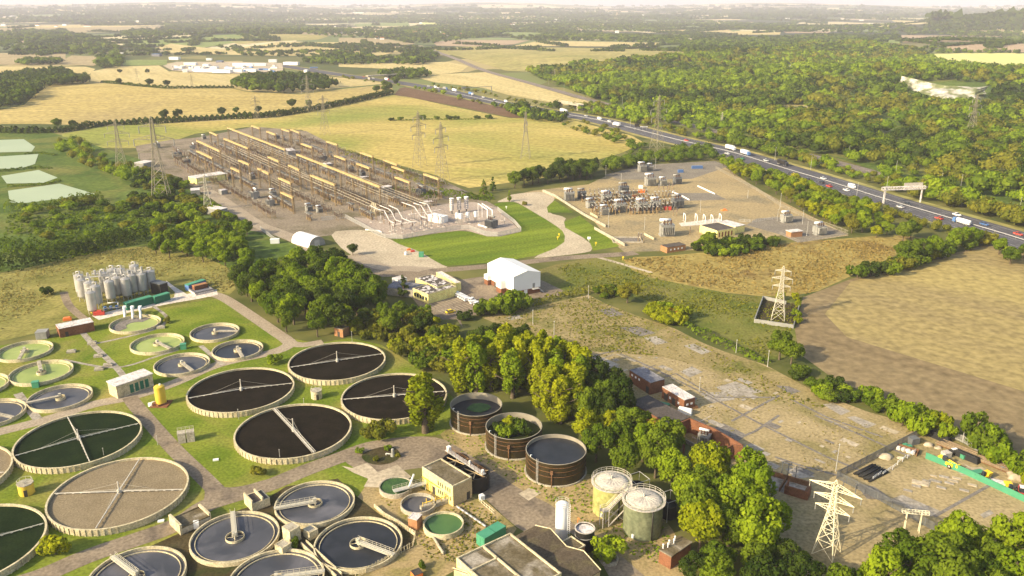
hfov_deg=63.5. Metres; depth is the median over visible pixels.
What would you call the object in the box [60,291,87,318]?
track
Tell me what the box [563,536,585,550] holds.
brick annex
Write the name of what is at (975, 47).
field
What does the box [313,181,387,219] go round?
busbar set
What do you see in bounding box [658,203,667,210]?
circuit breaker
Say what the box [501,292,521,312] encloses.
bush
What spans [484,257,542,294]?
white building
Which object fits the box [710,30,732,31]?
field
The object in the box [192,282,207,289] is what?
site container
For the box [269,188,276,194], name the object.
transformer
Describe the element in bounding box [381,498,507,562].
weeds
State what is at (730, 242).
bush
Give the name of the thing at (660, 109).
pylon
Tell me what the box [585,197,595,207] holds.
transformer
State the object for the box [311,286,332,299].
broadleaf tree
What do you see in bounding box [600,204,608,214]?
transformer
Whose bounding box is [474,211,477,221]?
damping unit
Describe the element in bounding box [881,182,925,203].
sign gantry
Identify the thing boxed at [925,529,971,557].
broadleaf tree
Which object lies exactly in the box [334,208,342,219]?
disconnector
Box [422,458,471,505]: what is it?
yellow building
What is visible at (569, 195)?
transformer
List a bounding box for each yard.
[135,127,519,236]
[164,62,282,73]
[332,230,446,267]
[346,436,643,575]
[354,202,520,238]
[484,295,1023,575]
[495,298,829,406]
[525,168,846,251]
[606,161,726,179]
[747,216,846,242]
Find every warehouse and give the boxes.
[169,57,180,59]
[184,62,197,64]
[192,69,213,71]
[212,69,232,73]
[232,63,252,65]
[233,69,243,71]
[246,69,257,71]
[253,63,265,65]
[283,62,299,64]
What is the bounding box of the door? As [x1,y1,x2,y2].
[314,240,319,245]
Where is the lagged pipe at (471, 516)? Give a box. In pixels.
[456,505,486,526]
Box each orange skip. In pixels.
[63,316,71,320]
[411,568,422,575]
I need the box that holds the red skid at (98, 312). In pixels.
[93,310,104,315]
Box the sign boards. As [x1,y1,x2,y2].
[635,124,647,127]
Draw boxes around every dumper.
[980,469,992,478]
[1003,480,1013,489]
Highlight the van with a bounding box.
[848,183,855,187]
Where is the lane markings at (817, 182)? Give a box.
[511,103,1022,240]
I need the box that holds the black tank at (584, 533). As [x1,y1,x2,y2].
[575,518,594,552]
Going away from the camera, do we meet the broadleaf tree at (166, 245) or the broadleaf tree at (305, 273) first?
the broadleaf tree at (305, 273)
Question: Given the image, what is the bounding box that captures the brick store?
[784,480,811,499]
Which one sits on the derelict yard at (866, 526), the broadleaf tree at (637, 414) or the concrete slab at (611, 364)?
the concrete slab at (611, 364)
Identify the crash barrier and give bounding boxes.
[438,89,1023,239]
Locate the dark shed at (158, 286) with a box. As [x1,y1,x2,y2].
[150,279,168,293]
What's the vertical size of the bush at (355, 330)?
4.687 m
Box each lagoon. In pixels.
[0,139,34,151]
[0,154,37,168]
[2,170,57,182]
[8,184,93,202]
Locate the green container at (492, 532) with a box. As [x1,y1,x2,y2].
[476,521,505,545]
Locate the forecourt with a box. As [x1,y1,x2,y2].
[346,255,562,326]
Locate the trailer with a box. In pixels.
[991,478,1004,485]
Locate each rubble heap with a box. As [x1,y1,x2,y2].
[878,453,893,460]
[923,442,934,446]
[1005,471,1020,481]
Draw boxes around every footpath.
[14,392,41,419]
[64,349,178,367]
[81,333,125,375]
[96,306,167,343]
[199,345,223,364]
[599,258,651,272]
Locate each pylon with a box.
[104,119,129,165]
[133,116,174,195]
[198,174,211,205]
[250,95,259,118]
[300,75,313,112]
[317,96,330,134]
[410,113,427,166]
[433,122,449,180]
[520,111,530,159]
[649,96,666,147]
[771,266,792,321]
[809,479,861,562]
[967,94,981,139]
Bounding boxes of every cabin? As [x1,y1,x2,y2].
[270,238,279,243]
[392,275,406,281]
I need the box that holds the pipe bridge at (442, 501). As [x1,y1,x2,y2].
[420,492,448,510]
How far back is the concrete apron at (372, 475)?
223.61 m
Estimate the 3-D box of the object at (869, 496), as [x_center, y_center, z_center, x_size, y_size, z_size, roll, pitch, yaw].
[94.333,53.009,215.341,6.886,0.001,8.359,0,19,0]
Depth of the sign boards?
832.61 m
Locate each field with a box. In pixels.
[0,27,155,32]
[0,54,65,64]
[0,67,94,73]
[0,82,392,124]
[25,25,151,27]
[62,95,641,187]
[63,56,95,65]
[88,65,381,92]
[119,33,269,46]
[122,60,166,65]
[156,42,397,55]
[223,33,326,43]
[339,38,414,44]
[339,62,467,75]
[354,22,409,25]
[395,87,519,117]
[421,72,600,106]
[434,40,528,45]
[435,46,683,71]
[505,28,588,34]
[516,41,655,46]
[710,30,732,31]
[731,31,780,34]
[784,31,830,32]
[795,244,1023,459]
[825,245,1023,390]
[888,40,899,43]
[892,20,916,22]
[901,35,1017,41]
[934,53,1023,64]
[947,44,1023,51]
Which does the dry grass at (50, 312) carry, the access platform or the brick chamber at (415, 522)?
the access platform
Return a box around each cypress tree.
[397,274,410,295]
[479,179,487,193]
[489,176,495,190]
[506,190,511,201]
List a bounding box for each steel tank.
[449,392,501,435]
[485,412,541,460]
[524,434,586,487]
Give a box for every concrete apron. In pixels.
[343,463,410,486]
[519,488,540,499]
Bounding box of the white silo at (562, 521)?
[555,496,570,540]
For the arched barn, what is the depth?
434.93 m
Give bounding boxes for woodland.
[0,13,1023,234]
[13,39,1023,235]
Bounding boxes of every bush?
[35,534,71,555]
[39,286,53,294]
[126,191,138,195]
[126,196,141,202]
[128,200,142,207]
[129,182,139,186]
[129,194,144,199]
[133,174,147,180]
[135,179,146,183]
[139,204,153,213]
[142,183,155,189]
[143,195,154,202]
[143,205,161,216]
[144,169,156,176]
[145,201,159,205]
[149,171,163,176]
[149,179,163,185]
[151,193,166,199]
[152,211,164,221]
[153,199,169,205]
[154,184,172,192]
[161,193,176,200]
[162,188,175,193]
[162,211,178,222]
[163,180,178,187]
[163,201,178,211]
[163,316,169,322]
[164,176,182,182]
[174,202,196,212]
[175,194,195,202]
[175,211,189,221]
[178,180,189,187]
[182,196,200,203]
[184,207,196,212]
[185,211,201,220]
[194,214,206,221]
[195,219,209,225]
[196,204,206,209]
[199,198,211,204]
[199,205,211,212]
[210,209,222,218]
[216,221,231,227]
[218,214,237,223]
[221,211,236,217]
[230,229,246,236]
[249,465,266,474]
[266,354,282,363]
[291,536,298,548]
[346,316,364,328]
[350,324,363,334]
[355,447,364,453]
[358,329,372,339]
[359,423,373,438]
[362,307,380,325]
[366,322,378,330]
[369,418,396,440]
[372,326,388,340]
[379,319,402,332]
[384,444,391,450]
[386,336,402,351]
[388,332,401,340]
[390,341,411,355]
[392,307,414,322]
[399,324,416,340]
[405,309,429,324]
[406,332,418,342]
[407,321,423,331]
[408,336,427,350]
[408,346,436,370]
[411,304,431,312]
[413,342,443,357]
[418,559,425,569]
[424,321,440,332]
[425,329,447,342]
[427,336,452,354]
[428,356,447,371]
[433,316,440,322]
[433,346,454,360]
[437,333,457,343]
[440,323,459,334]
[456,309,472,319]
[473,301,493,315]
[479,298,487,303]
[486,296,502,313]
[492,292,514,301]
[492,421,505,429]
[495,424,512,437]
[498,302,511,314]
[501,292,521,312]
[501,415,513,425]
[504,289,524,304]
[508,420,522,434]
[513,417,526,427]
[519,293,533,309]
[519,425,532,435]
[590,533,627,563]
[592,285,600,292]
[599,292,608,297]
[600,285,614,295]
[603,284,616,291]
[642,303,663,315]
[650,312,663,319]
[654,304,671,313]
[655,311,672,322]
[657,301,673,308]
[663,317,677,324]
[671,312,688,324]
[673,304,693,315]
[690,242,701,250]
[701,243,713,253]
[709,248,719,255]
[710,243,724,248]
[718,248,729,255]
[720,239,732,244]
[727,247,739,255]
[730,243,743,251]
[732,238,747,244]
[738,233,750,238]
[741,247,749,253]
[747,237,761,244]
[750,243,763,250]
[752,233,765,238]
[767,235,780,241]
[767,238,779,246]
[775,291,785,299]
[788,367,809,379]
[791,292,799,299]
[791,308,802,315]
[791,363,811,373]
[793,314,803,323]
[794,299,801,307]
[803,376,816,386]
[807,379,830,386]
[810,382,832,397]
[819,387,838,402]
[825,375,845,388]
[833,388,851,402]
[835,384,852,391]
[845,264,869,277]
[849,389,861,402]
[858,385,883,398]
[859,260,881,276]
[861,396,875,405]
[870,401,883,412]
[871,260,887,272]
[872,390,885,403]
[883,393,899,410]
[885,259,903,274]
[886,256,907,268]
[886,400,918,426]
[899,257,917,268]
[901,253,925,267]
[906,411,936,436]
[911,403,932,420]
[919,256,931,263]
[925,250,941,259]
[930,409,954,430]
[937,246,956,257]
[937,422,959,437]
[943,240,957,249]
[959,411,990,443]
[961,239,978,249]
[966,426,1002,455]
[973,422,1006,437]
[978,232,998,245]
[982,435,1012,463]
[1001,434,1013,455]
[1003,450,1023,474]
[1019,449,1023,469]
[1019,472,1023,483]
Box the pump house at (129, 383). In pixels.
[106,368,153,398]
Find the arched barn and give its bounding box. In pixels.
[292,231,324,247]
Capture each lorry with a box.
[725,144,735,150]
[740,149,750,155]
[777,159,788,165]
[952,217,971,225]
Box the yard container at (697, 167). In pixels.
[691,165,702,168]
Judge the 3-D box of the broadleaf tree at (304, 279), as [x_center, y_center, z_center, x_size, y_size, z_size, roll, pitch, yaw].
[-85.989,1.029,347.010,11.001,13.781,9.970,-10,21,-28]
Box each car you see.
[445,309,455,313]
[1013,231,1022,235]
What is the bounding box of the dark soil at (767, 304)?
[756,300,797,323]
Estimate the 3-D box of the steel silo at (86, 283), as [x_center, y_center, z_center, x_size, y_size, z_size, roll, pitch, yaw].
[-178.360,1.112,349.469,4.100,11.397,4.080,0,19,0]
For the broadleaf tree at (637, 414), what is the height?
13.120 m
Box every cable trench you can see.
[620,353,865,471]
[662,373,772,397]
[731,395,779,421]
[734,415,779,439]
[775,456,842,476]
[790,399,882,436]
[814,415,910,456]
[933,485,989,516]
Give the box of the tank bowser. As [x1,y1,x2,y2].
[949,448,956,454]
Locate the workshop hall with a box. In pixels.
[453,525,600,575]
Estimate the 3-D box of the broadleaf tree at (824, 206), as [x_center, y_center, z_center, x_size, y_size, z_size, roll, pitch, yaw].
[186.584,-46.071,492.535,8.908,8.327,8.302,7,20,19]
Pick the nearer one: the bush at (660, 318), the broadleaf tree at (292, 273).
the bush at (660, 318)
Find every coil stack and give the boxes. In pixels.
[449,198,453,213]
[457,197,460,212]
[464,196,467,211]
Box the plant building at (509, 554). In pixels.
[456,533,561,575]
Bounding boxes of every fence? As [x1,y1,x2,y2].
[260,226,279,240]
[321,207,520,238]
[355,510,415,575]
[715,167,847,232]
[740,216,776,221]
[780,233,847,241]
[836,431,935,529]
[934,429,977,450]
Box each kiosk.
[31,380,39,387]
[34,328,49,339]
[123,295,152,310]
[152,292,170,303]
[180,343,186,349]
[428,213,447,223]
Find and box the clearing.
[784,104,829,107]
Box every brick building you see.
[629,366,664,394]
[662,384,694,408]
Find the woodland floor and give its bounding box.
[533,56,1023,205]
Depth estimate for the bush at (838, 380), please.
270.84 m
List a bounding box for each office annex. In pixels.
[386,281,423,297]
[436,271,460,290]
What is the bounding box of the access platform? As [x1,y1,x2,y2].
[84,266,145,278]
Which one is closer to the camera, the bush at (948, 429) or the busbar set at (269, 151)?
the bush at (948, 429)
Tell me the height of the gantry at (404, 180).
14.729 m
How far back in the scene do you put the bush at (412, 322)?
318.75 m
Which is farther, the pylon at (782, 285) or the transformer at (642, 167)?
the transformer at (642, 167)
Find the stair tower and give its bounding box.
[599,482,636,527]
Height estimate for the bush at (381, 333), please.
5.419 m
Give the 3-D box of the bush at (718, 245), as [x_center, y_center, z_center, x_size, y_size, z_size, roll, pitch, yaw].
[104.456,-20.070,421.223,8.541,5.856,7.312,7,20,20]
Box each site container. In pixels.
[185,279,205,290]
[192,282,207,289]
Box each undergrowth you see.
[1,200,235,260]
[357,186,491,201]
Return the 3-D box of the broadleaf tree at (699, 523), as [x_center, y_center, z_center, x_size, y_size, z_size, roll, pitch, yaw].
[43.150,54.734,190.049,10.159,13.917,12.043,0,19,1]
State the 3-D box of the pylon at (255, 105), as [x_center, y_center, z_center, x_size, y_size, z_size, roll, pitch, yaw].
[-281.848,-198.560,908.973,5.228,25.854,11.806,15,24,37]
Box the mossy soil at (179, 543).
[152,479,415,575]
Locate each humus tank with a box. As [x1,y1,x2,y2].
[0,340,53,362]
[0,373,9,390]
[0,398,26,425]
[8,359,73,386]
[26,383,92,412]
[109,314,160,334]
[129,333,184,355]
[153,352,209,376]
[189,323,239,342]
[212,339,262,361]
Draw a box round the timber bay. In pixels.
[896,443,919,456]
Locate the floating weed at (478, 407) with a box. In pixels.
[467,403,490,411]
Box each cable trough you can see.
[393,221,417,225]
[408,209,440,214]
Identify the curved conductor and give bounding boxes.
[369,205,396,233]
[379,205,403,232]
[389,205,413,232]
[401,202,428,228]
[413,203,432,227]
[419,202,439,226]
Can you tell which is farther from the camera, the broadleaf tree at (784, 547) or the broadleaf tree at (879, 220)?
the broadleaf tree at (879, 220)
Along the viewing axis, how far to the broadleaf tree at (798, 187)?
542.17 m
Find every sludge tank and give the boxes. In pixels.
[379,476,412,498]
[400,493,435,515]
[423,511,463,539]
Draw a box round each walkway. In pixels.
[300,540,341,575]
[392,474,425,492]
[445,445,485,477]
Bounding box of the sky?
[0,0,1023,6]
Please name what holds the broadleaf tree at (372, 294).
on the ground at (520, 402)
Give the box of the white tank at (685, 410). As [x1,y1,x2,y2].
[678,406,691,415]
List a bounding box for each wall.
[374,504,414,534]
[426,524,443,554]
[542,190,605,227]
[594,227,624,245]
[679,418,742,447]
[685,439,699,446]
[726,444,742,458]
[754,297,762,318]
[754,319,793,327]
[763,296,785,303]
[925,452,1023,501]
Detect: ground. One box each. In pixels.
[0,2,1023,575]
[0,129,296,271]
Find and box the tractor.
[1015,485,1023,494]
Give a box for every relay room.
[134,160,154,167]
[188,171,227,183]
[190,187,199,194]
[206,205,227,214]
[218,189,227,194]
[285,148,295,154]
[379,185,391,192]
[424,200,432,205]
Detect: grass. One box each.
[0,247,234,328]
[0,247,234,340]
[538,258,804,359]
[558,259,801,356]
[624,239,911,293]
[625,236,922,295]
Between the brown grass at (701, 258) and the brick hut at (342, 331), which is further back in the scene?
the brown grass at (701, 258)
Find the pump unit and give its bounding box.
[385,448,394,456]
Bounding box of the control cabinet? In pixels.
[193,520,198,528]
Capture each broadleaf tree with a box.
[50,118,61,127]
[144,78,153,83]
[147,238,160,253]
[150,223,166,236]
[151,232,164,247]
[158,109,168,116]
[160,239,176,257]
[162,80,170,84]
[163,228,181,240]
[171,227,184,236]
[172,109,182,116]
[176,220,195,230]
[176,238,182,252]
[177,239,193,256]
[182,230,194,240]
[190,223,203,233]
[190,232,206,242]
[191,243,209,261]
[193,238,212,256]
[196,227,215,235]
[201,221,215,232]
[205,234,218,244]
[207,237,227,249]
[209,246,223,261]
[213,230,232,240]
[216,226,231,232]
[217,107,226,113]
[217,250,231,265]
[226,235,247,255]
[226,241,248,259]
[227,263,248,283]
[229,258,252,270]
[231,220,242,229]
[235,274,259,301]
[236,250,255,262]
[237,271,250,296]
[238,219,252,234]
[238,247,255,254]
[248,280,268,305]
[249,258,276,282]
[257,290,270,307]
[261,289,284,322]
[265,275,278,283]
[266,275,284,290]
[270,256,293,274]
[272,277,299,293]
[275,268,286,275]
[275,304,296,332]
[279,267,302,279]
[279,292,306,324]
[284,252,302,260]
[285,261,310,273]
[285,283,304,307]
[286,99,296,105]
[288,246,309,262]
[293,257,307,267]
[295,275,316,285]
[295,288,314,315]
[296,269,317,283]
[301,278,330,293]
[306,245,324,264]
[306,307,327,336]
[308,256,326,270]
[308,293,335,326]
[310,263,327,274]
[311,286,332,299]
[316,270,326,280]
[317,277,332,286]
[322,247,347,261]
[324,256,345,274]
[325,302,355,326]
[326,272,343,285]
[327,286,339,295]
[332,287,354,306]
[335,282,344,287]
[337,264,362,281]
[339,279,362,308]
[340,258,364,278]
[346,243,357,252]
[348,284,367,315]
[353,268,380,289]
[357,307,375,321]
[361,278,388,299]
[364,281,385,307]
[372,85,379,90]
[375,302,389,313]
[377,308,399,332]
[391,300,412,322]
[412,310,433,333]
[427,325,440,335]
[466,325,491,336]
[490,322,501,333]
[507,170,521,187]
[511,327,518,335]
[514,323,530,333]
[519,168,531,185]
[527,166,539,184]
[534,165,545,182]
[542,168,553,183]
[546,167,556,180]
[553,161,565,169]
[554,157,564,162]
[555,164,562,179]
[558,165,569,181]
[564,158,575,163]
[566,164,579,180]
[571,407,598,444]
[575,386,602,415]
[577,162,586,178]
[580,158,590,162]
[580,166,593,179]
[581,423,615,462]
[585,161,598,177]
[585,372,604,400]
[587,355,609,378]
[590,157,599,173]
[593,379,613,412]
[594,390,619,414]
[596,409,616,426]
[603,372,620,400]
[604,367,626,377]
[608,441,640,473]
[609,376,636,410]
[609,420,633,447]
[615,406,651,434]
[617,282,640,302]
[632,422,653,461]
[640,428,677,478]
[647,416,686,454]
[647,417,664,432]
[653,446,691,490]
[670,472,705,507]
[677,478,720,511]
[677,499,724,551]
[678,549,709,575]
[685,463,718,483]
[688,440,732,475]
[699,539,737,563]
[699,549,735,575]
[702,231,717,243]
[704,473,736,505]
[709,502,744,546]
[715,474,768,513]
[724,157,734,168]
[729,164,742,175]
[729,445,767,475]
[735,460,778,503]
[735,493,783,547]
[739,550,788,575]
[740,168,751,180]
[740,540,773,571]
[751,166,764,173]
[751,172,762,183]
[760,497,792,532]
[762,174,772,181]
[765,179,772,188]
[765,535,781,556]
[767,329,794,359]
[770,180,782,193]
[774,538,808,562]
[777,173,788,182]
[780,340,805,363]
[781,186,792,198]
[782,552,826,575]
[784,188,799,202]
[786,176,799,183]
[789,173,800,179]
[793,181,806,190]
[793,193,807,206]
[794,183,806,191]
[796,198,805,210]
[801,191,810,199]
[805,200,813,214]
[806,180,814,189]
[808,198,819,202]
[809,202,821,217]
[810,190,827,200]
[811,185,823,191]
[819,199,833,204]
[820,204,829,212]
[822,208,838,223]
[825,562,861,575]
[826,190,839,200]
[827,213,842,226]
[828,203,847,210]
[834,197,846,203]
[839,202,853,209]
[839,209,852,224]
[841,195,848,201]
[844,212,856,227]
[845,217,859,232]
[847,198,857,203]
[851,202,860,210]
[855,210,871,217]
[856,206,872,214]
[856,215,872,231]
[857,198,872,207]
[858,545,910,575]
[864,202,880,212]
[870,225,882,237]
[874,211,883,218]
[874,527,921,569]
[875,217,886,225]
[881,214,894,223]
[881,221,895,234]
[883,540,941,575]
[893,239,920,256]
[895,221,912,240]
[906,219,923,238]
[909,534,980,575]
[913,238,934,256]
[924,235,944,250]
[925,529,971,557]
[932,552,984,575]
[934,509,993,549]
[946,227,969,244]
[960,547,1010,575]
[962,226,984,240]
[976,536,1021,571]
[980,568,1013,575]
[989,510,1023,552]
[991,237,1007,254]
[995,548,1023,575]
[1001,246,1021,264]
[1018,244,1023,257]
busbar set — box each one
[204,150,244,168]
[227,146,279,174]
[240,139,297,166]
[254,154,309,180]
[266,179,299,197]
[286,170,336,199]
[300,175,394,221]
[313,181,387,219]
[339,172,430,215]
[346,180,394,211]
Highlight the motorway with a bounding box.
[283,65,1023,248]
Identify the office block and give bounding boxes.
[413,284,455,303]
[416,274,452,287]
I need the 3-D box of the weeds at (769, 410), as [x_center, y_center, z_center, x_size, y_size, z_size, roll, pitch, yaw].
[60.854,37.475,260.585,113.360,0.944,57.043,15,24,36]
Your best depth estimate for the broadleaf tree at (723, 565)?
174.28 m
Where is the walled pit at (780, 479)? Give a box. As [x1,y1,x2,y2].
[768,471,810,492]
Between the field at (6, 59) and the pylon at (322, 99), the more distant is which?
the field at (6, 59)
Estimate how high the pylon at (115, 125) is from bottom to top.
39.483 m
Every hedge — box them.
[0,89,393,133]
[0,165,52,171]
[0,222,149,271]
[0,226,132,252]
[3,190,103,211]
[7,179,60,186]
[24,151,54,155]
[100,80,233,88]
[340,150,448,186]
[394,118,487,120]
[420,189,493,199]
[533,288,589,306]
[681,320,770,362]
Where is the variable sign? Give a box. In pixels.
[461,86,491,91]
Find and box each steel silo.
[73,271,83,296]
[75,275,85,301]
[83,278,93,291]
[84,288,97,314]
[89,282,102,306]
[97,269,108,296]
[103,277,116,301]
[106,265,116,277]
[110,273,121,298]
[115,265,124,276]
[119,274,132,299]
[126,270,138,296]
[129,261,138,272]
[135,270,147,294]
[144,267,155,290]
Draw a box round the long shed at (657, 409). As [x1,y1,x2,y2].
[633,395,689,432]
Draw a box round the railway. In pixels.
[408,44,928,188]
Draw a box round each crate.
[907,435,920,445]
[941,450,951,457]
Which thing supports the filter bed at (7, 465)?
on the lawn at (214, 440)
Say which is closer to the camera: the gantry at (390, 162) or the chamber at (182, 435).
the chamber at (182, 435)
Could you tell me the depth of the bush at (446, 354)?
288.53 m
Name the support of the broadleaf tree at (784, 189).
on the ground at (520, 402)
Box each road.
[0,292,296,434]
[18,438,398,575]
[93,296,210,319]
[123,395,223,489]
[161,281,217,302]
[200,190,323,250]
[201,477,273,509]
[284,340,323,346]
[347,253,434,271]
[417,251,638,274]
[498,192,591,257]
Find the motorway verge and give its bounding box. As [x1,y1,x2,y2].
[283,65,1023,243]
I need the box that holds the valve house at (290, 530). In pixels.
[282,521,300,541]
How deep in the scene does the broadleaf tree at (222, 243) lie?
409.84 m
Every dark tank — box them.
[442,452,469,469]
[461,464,489,493]
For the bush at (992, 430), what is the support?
on the ground at (520, 402)
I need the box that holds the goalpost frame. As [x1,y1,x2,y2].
[901,508,929,532]
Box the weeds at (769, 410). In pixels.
[601,353,909,471]
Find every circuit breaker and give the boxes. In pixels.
[272,195,278,203]
[287,203,293,211]
[305,212,312,220]
[313,187,319,194]
[329,194,335,202]
[337,196,342,204]
[347,202,354,210]
[359,207,367,216]
[365,210,373,219]
[436,190,443,197]
[610,206,619,213]
[640,206,649,213]
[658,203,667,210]
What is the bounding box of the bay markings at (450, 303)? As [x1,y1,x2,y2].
[431,298,472,313]
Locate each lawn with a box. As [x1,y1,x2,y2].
[0,298,452,575]
[393,202,564,265]
[547,201,571,212]
[564,216,618,249]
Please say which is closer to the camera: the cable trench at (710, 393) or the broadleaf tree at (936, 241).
the cable trench at (710, 393)
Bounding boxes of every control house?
[700,222,735,237]
[718,220,744,233]
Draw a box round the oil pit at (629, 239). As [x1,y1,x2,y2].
[611,236,642,242]
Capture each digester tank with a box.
[591,467,631,519]
[622,483,665,541]
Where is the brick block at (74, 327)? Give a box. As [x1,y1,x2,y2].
[55,317,94,337]
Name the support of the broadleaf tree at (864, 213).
on the ground at (520, 402)
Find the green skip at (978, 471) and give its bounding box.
[971,469,982,474]
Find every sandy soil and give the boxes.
[358,481,516,575]
[441,428,685,575]
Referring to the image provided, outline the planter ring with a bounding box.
[599,554,618,566]
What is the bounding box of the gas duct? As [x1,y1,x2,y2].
[478,203,492,218]
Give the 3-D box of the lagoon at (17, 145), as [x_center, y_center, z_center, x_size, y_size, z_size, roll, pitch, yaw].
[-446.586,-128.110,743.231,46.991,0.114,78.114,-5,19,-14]
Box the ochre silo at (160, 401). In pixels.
[148,383,172,407]
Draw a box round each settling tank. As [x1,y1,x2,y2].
[89,546,186,575]
[189,508,279,566]
[230,548,324,575]
[274,480,354,528]
[313,516,402,573]
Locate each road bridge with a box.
[366,73,405,79]
[558,100,583,110]
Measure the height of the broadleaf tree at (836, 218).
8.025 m
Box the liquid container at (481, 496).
[479,493,484,500]
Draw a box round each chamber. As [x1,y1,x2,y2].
[16,476,34,496]
[66,349,76,353]
[87,341,96,344]
[93,353,103,357]
[94,366,103,370]
[103,362,112,366]
[156,325,164,328]
[168,504,210,534]
[177,425,194,443]
[243,489,269,510]
[274,538,291,553]
[303,524,317,540]
[310,385,321,399]
[408,512,422,530]
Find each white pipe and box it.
[122,305,126,316]
[130,305,133,318]
[138,305,141,318]
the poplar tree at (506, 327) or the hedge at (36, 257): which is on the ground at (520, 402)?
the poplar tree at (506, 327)
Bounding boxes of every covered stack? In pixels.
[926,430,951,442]
[952,448,980,464]
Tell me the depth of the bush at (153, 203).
511.23 m
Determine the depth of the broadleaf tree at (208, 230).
432.56 m
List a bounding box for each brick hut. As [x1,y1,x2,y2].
[334,325,349,337]
[658,535,691,568]
[660,242,685,252]
[786,229,802,237]
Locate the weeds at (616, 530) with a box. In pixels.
[447,433,669,562]
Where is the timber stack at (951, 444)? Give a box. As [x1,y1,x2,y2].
[935,439,1011,471]
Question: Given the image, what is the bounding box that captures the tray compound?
[188,286,213,295]
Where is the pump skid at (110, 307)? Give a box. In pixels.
[102,302,121,309]
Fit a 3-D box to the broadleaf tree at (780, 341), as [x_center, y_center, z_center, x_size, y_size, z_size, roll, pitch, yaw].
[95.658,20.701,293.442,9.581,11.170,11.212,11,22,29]
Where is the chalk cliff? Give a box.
[899,76,987,98]
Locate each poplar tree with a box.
[403,371,448,433]
[440,335,476,392]
[463,334,479,388]
[464,340,493,392]
[476,335,486,366]
[479,342,501,391]
[482,329,495,357]
[492,335,511,388]
[493,333,509,344]
[494,347,527,398]
[497,322,518,348]
[512,335,529,389]
[518,330,533,354]
[523,338,546,392]
[524,335,536,358]
[524,348,545,393]
[529,356,550,407]
[533,364,559,419]
[536,329,548,339]
[540,336,563,363]
[545,374,576,423]
[546,348,567,367]
[548,356,564,403]
[553,335,561,344]
[558,339,567,358]
[562,361,587,400]
[563,340,590,364]
[564,347,593,370]
[565,365,587,419]
[569,353,596,376]
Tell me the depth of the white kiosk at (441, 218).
481.49 m
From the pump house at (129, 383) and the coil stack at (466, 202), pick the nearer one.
the pump house at (129, 383)
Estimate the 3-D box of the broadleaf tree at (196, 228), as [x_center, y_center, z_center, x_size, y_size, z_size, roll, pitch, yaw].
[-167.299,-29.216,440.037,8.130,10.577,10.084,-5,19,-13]
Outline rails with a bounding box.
[409,44,885,176]
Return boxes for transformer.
[174,149,181,156]
[248,187,259,198]
[265,195,274,205]
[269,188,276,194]
[305,203,312,211]
[316,205,322,212]
[319,153,326,160]
[359,170,365,175]
[416,185,425,194]
[484,215,497,228]
[563,188,574,200]
[577,188,586,198]
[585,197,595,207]
[600,190,611,202]
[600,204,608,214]
[614,199,625,212]
[618,182,628,193]
[620,190,630,201]
[635,198,647,211]
[637,161,646,171]
[644,173,656,185]
[647,163,653,170]
[650,197,660,208]
[658,176,666,185]
[658,218,674,236]
[671,194,683,208]
[672,174,681,183]
[697,427,711,444]
[780,210,792,222]
[812,221,826,235]
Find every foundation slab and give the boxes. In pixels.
[912,479,928,486]
[947,478,957,482]
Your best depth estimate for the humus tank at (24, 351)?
301.98 m
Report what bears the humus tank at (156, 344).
on the lawn at (214, 440)
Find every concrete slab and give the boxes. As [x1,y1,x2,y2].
[506,315,521,319]
[592,355,619,367]
[597,308,623,316]
[622,326,654,335]
[645,336,667,344]
[658,365,672,370]
[668,193,726,200]
[679,218,720,225]
[680,366,701,376]
[685,344,710,353]
[700,391,733,402]
[708,419,724,427]
[715,423,744,440]
[716,381,762,396]
[738,378,752,383]
[739,404,755,411]
[743,443,763,452]
[744,393,757,398]
[766,422,781,428]
[767,460,779,468]
[775,385,800,393]
[786,468,813,477]
[794,466,814,475]
[823,403,849,414]
[840,438,858,446]
[847,416,875,427]
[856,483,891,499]
[880,426,898,433]
[889,495,939,515]
[957,467,984,475]
[964,464,1016,488]
[980,510,993,517]
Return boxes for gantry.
[196,139,222,168]
[196,149,214,171]
[209,131,219,149]
[223,137,250,164]
[227,127,286,163]
[230,166,242,190]
[238,159,251,181]
[251,125,261,139]
[257,167,270,187]
[266,131,277,149]
[267,155,281,178]
[278,177,293,202]
[280,191,294,213]
[281,129,291,144]
[288,164,301,188]
[290,128,301,147]
[296,153,381,207]
[301,142,313,162]
[310,174,336,205]
[326,140,338,161]
[334,154,347,176]
[356,162,371,185]
[360,152,374,174]
[383,159,398,183]
[391,165,405,187]
[395,176,411,203]
[423,172,439,199]
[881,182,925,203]
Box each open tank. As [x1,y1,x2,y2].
[627,471,649,487]
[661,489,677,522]
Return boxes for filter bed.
[0,446,14,483]
[0,503,48,575]
[11,411,142,473]
[45,457,189,536]
[186,367,294,417]
[233,403,351,464]
[288,342,385,385]
[341,373,446,424]
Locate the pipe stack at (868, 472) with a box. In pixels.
[853,463,888,481]
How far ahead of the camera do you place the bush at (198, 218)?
475.00 m
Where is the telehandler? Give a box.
[938,454,960,468]
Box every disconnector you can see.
[219,178,225,188]
[262,205,269,213]
[267,208,275,218]
[301,193,308,201]
[311,197,319,207]
[323,202,331,213]
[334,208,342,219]
[414,192,422,200]
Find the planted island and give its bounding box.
[362,447,399,464]
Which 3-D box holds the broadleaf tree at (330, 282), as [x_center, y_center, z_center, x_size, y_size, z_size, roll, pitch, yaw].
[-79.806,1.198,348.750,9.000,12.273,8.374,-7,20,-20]
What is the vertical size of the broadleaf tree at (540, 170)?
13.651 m
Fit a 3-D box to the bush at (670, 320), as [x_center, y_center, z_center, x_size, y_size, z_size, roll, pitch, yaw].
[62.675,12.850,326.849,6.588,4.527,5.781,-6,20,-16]

